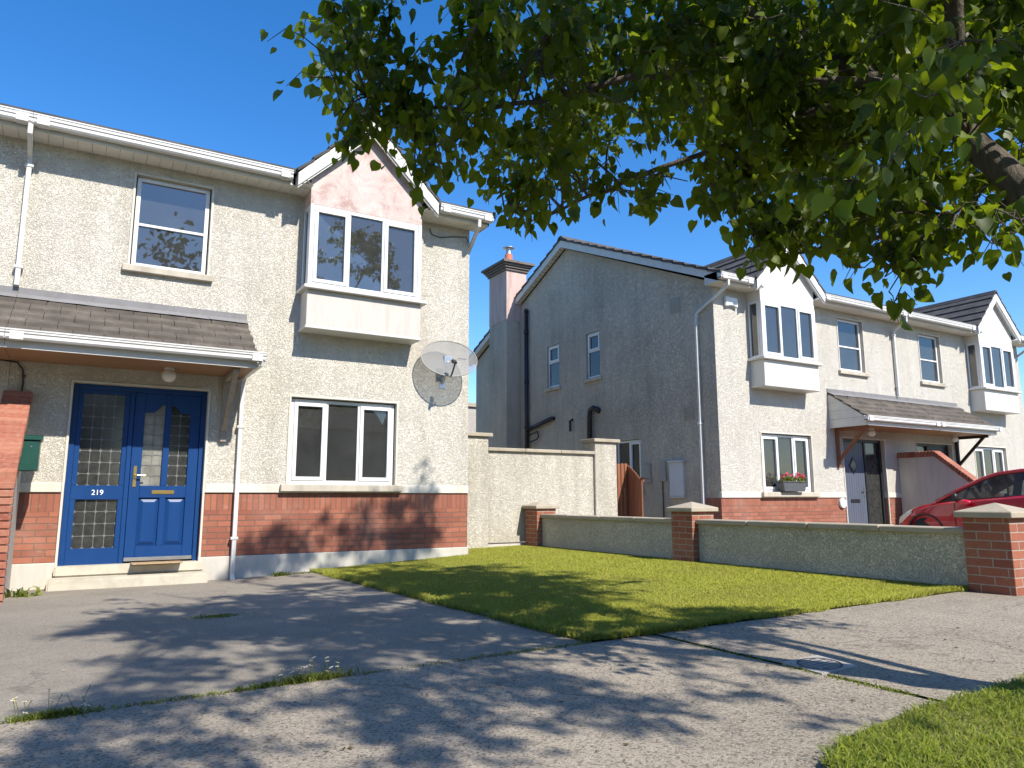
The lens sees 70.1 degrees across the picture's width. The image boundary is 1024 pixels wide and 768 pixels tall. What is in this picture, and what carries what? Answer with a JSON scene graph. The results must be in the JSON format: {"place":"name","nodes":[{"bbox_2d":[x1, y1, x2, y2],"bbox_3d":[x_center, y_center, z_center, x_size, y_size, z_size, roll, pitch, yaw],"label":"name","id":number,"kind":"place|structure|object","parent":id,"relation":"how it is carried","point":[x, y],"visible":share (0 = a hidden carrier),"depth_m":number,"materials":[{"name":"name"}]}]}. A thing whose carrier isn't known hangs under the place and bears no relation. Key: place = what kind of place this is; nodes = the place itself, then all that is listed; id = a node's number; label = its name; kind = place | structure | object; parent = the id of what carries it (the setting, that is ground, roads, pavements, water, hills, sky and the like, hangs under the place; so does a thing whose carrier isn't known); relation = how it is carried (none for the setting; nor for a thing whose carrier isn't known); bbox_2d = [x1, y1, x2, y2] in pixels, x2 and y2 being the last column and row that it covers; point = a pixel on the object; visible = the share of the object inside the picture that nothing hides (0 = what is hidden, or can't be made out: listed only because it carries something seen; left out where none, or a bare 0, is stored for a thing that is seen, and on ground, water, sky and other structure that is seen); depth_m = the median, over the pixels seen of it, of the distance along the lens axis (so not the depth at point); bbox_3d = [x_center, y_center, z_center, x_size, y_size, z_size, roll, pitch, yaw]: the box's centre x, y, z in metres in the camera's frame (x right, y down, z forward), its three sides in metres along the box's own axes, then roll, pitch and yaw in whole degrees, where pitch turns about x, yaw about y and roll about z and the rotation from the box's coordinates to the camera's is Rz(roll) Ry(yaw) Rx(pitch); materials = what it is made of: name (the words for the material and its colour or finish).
{"place":"outdoors","nodes":[
{"label":"outdoors","id":0,"kind":"place"},
{"bbox_2d":[0,571,588,723],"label":"driveway","id":1,"kind":"structure","parent":0,"point":[46,640],"depth_m":4.66,"materials":[{"name":"grey concrete"}]},
{"bbox_2d":[0,390,32,603],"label":"dividing wall","id":2,"kind":"structure","parent":1,"relation":"on","point":[14,410],"depth_m":7.45,"materials":[{"name":"brick"}]},
{"bbox_2d":[4,586,41,597],"bbox_3d":[-4.989,2.100,7.393,0.493,0.119,0.272,5,-10,-30],"label":"weed","id":3,"kind":"object","parent":1,"relation":"on","point":[21,593],"visible":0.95,"depth_m":7.36,"materials":[{"name":"green plant"}]},
{"bbox_2d":[0,684,129,723],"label":"daisy clump","id":4,"kind":"object","parent":1,"relation":"on","point":[55,713],"visible":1,"depth_m":2.92,"materials":[{"name":"green plant"}]},
{"bbox_2d":[170,611,253,619],"bbox_3d":[-2.340,1.824,5.738,0.374,0.020,0.564,-7,-11,39],"label":"moss patch","id":5,"kind":"object","parent":1,"relation":"on","point":[211,616],"visible":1,"depth_m":5.73,"materials":[{"name":"green plant"}]},
{"bbox_2d":[235,681,287,690],"bbox_3d":[-1.145,1.379,3.339,0.257,0.030,0.106,5,-10,-30],"label":"weed","id":6,"kind":"object","parent":1,"relation":"on","point":[261,685],"visible":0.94,"depth_m":3.32,"materials":[{"name":"green plant"}]},
{"bbox_2d":[271,570,291,576],"bbox_3d":[-2.921,2.388,9.201,0.304,0.079,0.209,7,-11,-36],"label":"weed","id":7,"kind":"object","parent":1,"relation":"on","point":[277,574],"visible":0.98,"depth_m":9.17,"materials":[{"name":"green plant"}]},
{"bbox_2d":[254,656,373,687],"bbox_3d":[-0.933,1.357,3.466,0.600,0.111,0.199,5,-10,-30],"label":"daisy clump","id":8,"kind":"object","parent":1,"relation":"on","point":[303,678],"visible":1,"depth_m":3.45,"materials":[{"name":"green plant"}]},
{"bbox_2d":[10,585,1010,764],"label":"leaf litter","id":9,"kind":"object","parent":1,"relation":"on","point":[350,747],"visible":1,"depth_m":3.10,"materials":[{"name":"brown plant"}]},
{"bbox_2d":[293,571,590,642],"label":"edge grass","id":10,"kind":"structure","parent":0,"point":[452,607],"depth_m":5.81,"materials":[{"name":"green plant"}]},
{"bbox_2d":[0,635,936,767],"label":"footpath","id":11,"kind":"structure","parent":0,"point":[492,712],"depth_m":2.82,"materials":[{"name":"concrete"}]},
{"bbox_2d":[0,638,918,723],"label":"joint grass","id":12,"kind":"structure","parent":11,"relation":"on","point":[890,689],"depth_m":3.31,"materials":[{"name":"green plant"}]},
{"bbox_2d":[656,635,941,701],"bbox_3d":[1.468,1.386,3.471,0.100,0.001,2.400,5,-10,-30],"label":"footpath joint","id":13,"kind":"object","parent":11,"relation":"on","point":[923,697],"visible":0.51,"depth_m":3.84,"materials":[{"name":"soil"}]},
{"bbox_2d":[0,544,969,724],"bbox_3d":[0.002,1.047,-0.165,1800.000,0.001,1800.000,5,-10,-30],"label":"ground","id":14,"kind":"structure","parent":0,"point":[600,640],"depth_m":6.36,"materials":[{"name":"green plant"}]},
{"bbox_2d":[0,103,48,401],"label":"semi detached house","id":15,"kind":"structure","parent":14,"relation":"on","point":[14,120],"depth_m":8.41,"materials":[{"name":"beige paint"}]},
{"bbox_2d":[5,110,493,590],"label":"semi detached house","id":16,"kind":"structure","parent":14,"relation":"on","point":[228,373],"depth_m":9.47,"materials":[{"name":"beige paint"}]},
{"bbox_2d":[0,359,25,390],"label":"wall cable","id":17,"kind":"object","parent":16,"relation":"attached to","point":[23,376],"depth_m":8.27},
{"bbox_2d":[18,435,43,471],"bbox_3d":[-5.149,0.734,7.812,0.190,0.399,0.320,5,-10,-30],"label":"post box","id":18,"kind":"object","parent":16,"relation":"attached to","point":[30,457],"visible":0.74,"depth_m":7.69,"materials":[{"name":"green metal"}]},
{"bbox_2d":[57,383,207,565],"bbox_3d":[-4.539,1.094,8.824,1.470,2.120,0.138,5,-10,-30],"label":"front door","id":19,"kind":"structure","parent":16,"relation":"in","point":[165,470],"depth_m":8.80,"materials":[{"name":"blue paint"}]},
{"bbox_2d":[130,560,182,564],"bbox_3d":[-4.184,2.104,8.586,0.540,0.015,0.230,5,-10,-30],"label":"door mat","id":20,"kind":"object","parent":16,"relation":"on","point":[153,562],"depth_m":8.53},
{"bbox_2d":[122,172,214,282],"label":"window","id":21,"kind":"structure","parent":16,"relation":"in","point":[168,237],"depth_m":10.39,"materials":[{"name":"white plastic"}]},
{"bbox_2d":[280,395,401,491],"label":"window","id":22,"kind":"structure","parent":16,"relation":"in","point":[333,446],"depth_m":11.43,"materials":[{"name":"white plastic"}]},
{"bbox_2d":[295,121,440,344],"bbox_3d":[-2.587,-2.114,11.262,2.640,3.190,2.453,5,-10,-30],"label":"bay window","id":23,"kind":"structure","parent":16,"relation":"in","point":[361,278],"depth_m":10.34,"materials":[{"name":"white plastic"}]},
{"bbox_2d":[421,340,476,388],"bbox_3d":[-0.882,-0.310,10.823,0.576,0.704,0.849,-5,-10,30],"label":"satellite dish","id":24,"kind":"object","parent":16,"relation":"attached to","point":[444,358],"visible":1,"depth_m":10.82,"materials":[{"name":"grey metal"}]},
{"bbox_2d":[430,230,468,242],"bbox_3d":[-0.973,-2.302,11.357,0.683,0.120,0.012,5,-10,-30],"label":"wall cable","id":25,"kind":"object","parent":16,"relation":"attached to","point":[449,236],"depth_m":11.35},
{"bbox_2d":[468,402,475,431],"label":"building","id":26,"kind":"structure","parent":14,"relation":"on","point":[471,417],"depth_m":31.60,"materials":[{"name":"paint"}]},
{"bbox_2d":[0,0,1023,411],"label":"sky","id":27,"kind":"structure","parent":0,"point":[199,73],"materials":[{"name":"blue"}]},
{"bbox_2d":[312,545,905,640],"bbox_3d":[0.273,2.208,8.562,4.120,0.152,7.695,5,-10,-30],"label":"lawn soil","id":28,"kind":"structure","parent":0,"point":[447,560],"depth_m":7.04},
{"bbox_2d":[617,463,648,516],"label":"wooden gate","id":29,"kind":"structure","parent":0,"point":[630,501],"depth_m":13.80,"materials":[{"name":"brown wood"}]},
{"bbox_2d":[658,590,1023,700],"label":"footpath","id":30,"kind":"structure","parent":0,"point":[920,655],"depth_m":4.25,"materials":[{"name":"concrete"}]},
{"bbox_2d":[782,655,857,675],"bbox_3d":[1.534,1.406,3.635,0.326,0.029,0.274,5,-10,-30],"label":"access cover","id":31,"kind":"object","parent":30,"relation":"on","point":[821,664],"visible":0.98,"depth_m":3.62,"materials":[{"name":"grey metal"}]},
{"bbox_2d":[953,503,1023,595],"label":"brick pier","id":32,"kind":"structure","parent":30,"relation":"on","point":[993,533],"depth_m":6.07,"materials":[{"name":"brick"}]},
{"bbox_2d":[807,671,1023,767],"bbox_3d":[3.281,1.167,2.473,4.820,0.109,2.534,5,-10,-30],"label":"verge grass","id":33,"kind":"structure","parent":0,"point":[1007,694],"depth_m":2.45,"materials":[{"name":"green plant"}]},
{"bbox_2d":[260,0,1023,331],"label":"lime tree","id":34,"kind":"object","parent":33,"relation":"on","point":[836,100],"visible":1,"depth_m":3.35,"materials":[{"name":"green plant"}]},
{"label":"neighbour garden","id":35,"kind":"structure","parent":0,"visible":0},
{"bbox_2d":[522,501,558,545],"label":"brick pier","id":36,"kind":"structure","parent":35,"relation":"on","point":[533,521],"depth_m":12.23,"materials":[{"name":"brick"}]},
{"bbox_2d":[467,432,619,548],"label":"side wall","id":37,"kind":"structure","parent":35,"relation":"on","point":[505,485],"depth_m":12.62,"materials":[{"name":"concrete"}]},
{"bbox_2d":[540,514,672,558],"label":"garden wall","id":38,"kind":"structure","parent":35,"relation":"on","point":[646,536],"depth_m":10.59,"materials":[{"name":"concrete"}]},
{"bbox_2d":[666,502,717,561],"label":"brick pier","id":39,"kind":"structure","parent":35,"relation":"on","point":[685,535],"depth_m":9.17,"materials":[{"name":"brick"}]},
{"bbox_2d":[473,236,940,524],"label":"semi detached house","id":40,"kind":"structure","parent":35,"relation":"on","point":[681,381],"depth_m":15.77,"materials":[{"name":"beige paint"}]},
{"bbox_2d":[544,344,560,391],"bbox_3d":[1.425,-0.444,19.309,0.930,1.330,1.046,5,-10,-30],"label":"window","id":41,"kind":"structure","parent":40,"relation":"in","point":[554,350],"depth_m":19.16,"materials":[{"name":"white plastic"}]},
{"bbox_2d":[583,331,601,382],"bbox_3d":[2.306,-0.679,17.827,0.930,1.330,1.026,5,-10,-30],"label":"window","id":42,"kind":"structure","parent":40,"relation":"in","point":[594,338],"depth_m":17.68,"materials":[{"name":"white plastic"}]},
{"bbox_2d":[618,439,643,493],"bbox_3d":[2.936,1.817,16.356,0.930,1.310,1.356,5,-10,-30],"label":"window","id":43,"kind":"structure","parent":40,"relation":"in","point":[629,452],"depth_m":16.16,"materials":[{"name":"white plastic"}]},
{"bbox_2d":[724,296,737,307],"bbox_3d":[4.355,-1.627,14.531,0.339,0.200,0.078,5,-10,-30],"label":"alarm box","id":44,"kind":"object","parent":40,"relation":"attached to","point":[731,302],"visible":1,"depth_m":14.49,"materials":[{"name":"white plastic"}]},
{"bbox_2d":[705,248,825,393],"bbox_3d":[5.105,-1.334,15.851,2.640,3.190,2.453,5,-10,-30],"label":"bay window","id":45,"kind":"structure","parent":40,"relation":"in","point":[781,314],"depth_m":14.83,"materials":[{"name":"white plastic"}]},
{"bbox_2d":[760,431,820,496],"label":"window","id":46,"kind":"structure","parent":40,"relation":"in","point":[780,454],"depth_m":14.86,"materials":[{"name":"white plastic"}]},
{"bbox_2d":[776,472,807,491],"bbox_3d":[5.628,1.966,14.646,0.775,0.386,0.225,5,-10,-30],"label":"window box","id":47,"kind":"object","parent":40,"relation":"on","point":[792,484],"visible":1,"depth_m":14.56,"materials":[{"name":"plastic"}]},
{"bbox_2d":[836,316,869,377],"bbox_3d":[7.610,-0.826,16.412,1.040,1.303,0.180,5,-10,-30],"label":"window","id":48,"kind":"structure","parent":40,"relation":"in","point":[848,337],"depth_m":16.48,"materials":[{"name":"white plastic"}]},
{"bbox_2d":[843,439,886,523],"bbox_3d":[7.729,2.285,16.075,1.470,2.120,0.124,5,-10,-30],"label":"front door","id":49,"kind":"structure","parent":40,"relation":"in","point":[863,462],"depth_m":16.15,"materials":[{"name":"grey paint"}]},
{"bbox_2d":[696,519,967,601],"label":"garden wall","id":50,"kind":"structure","parent":35,"relation":"on","point":[926,554],"depth_m":7.36,"materials":[{"name":"concrete"}]},
{"bbox_2d":[813,290,1023,478],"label":"semi detached house","id":51,"kind":"structure","parent":35,"relation":"on","point":[958,370],"depth_m":18.47,"materials":[{"name":"beige paint"}]},
{"bbox_2d":[891,332,946,389],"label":"window","id":52,"kind":"structure","parent":51,"relation":"in","point":[927,348],"depth_m":18.04,"materials":[{"name":"white plastic"}]},
{"bbox_2d":[917,443,948,456],"bbox_3d":[10.077,2.499,17.460,1.470,2.120,0.085,5,-10,-30],"label":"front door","id":53,"kind":"structure","parent":51,"relation":"in","point":[927,447],"depth_m":17.65,"materials":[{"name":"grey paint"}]},
{"bbox_2d":[921,446,1008,478],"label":"window","id":54,"kind":"structure","parent":51,"relation":"in","point":[988,461],"depth_m":18.83,"materials":[{"name":"white plastic"}]},
{"bbox_2d":[913,290,1021,414],"bbox_3d":[12.042,-0.712,19.875,2.640,3.190,2.453,5,-10,-30],"label":"bay window","id":55,"kind":"structure","parent":51,"relation":"in","point":[990,358],"depth_m":18.94,"materials":[{"name":"white plastic"}]},
{"bbox_2d":[897,451,976,513],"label":"dividing wall","id":56,"kind":"structure","parent":35,"relation":"on","point":[927,477],"depth_m":16.09,"materials":[{"name":"paint"}]},
{"bbox_2d":[899,469,1023,526],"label":"parked car","id":57,"kind":"object","parent":35,"relation":"on","point":[1004,487],"visible":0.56,"depth_m":13.37,"materials":[{"name":"red paint"}]}
]}

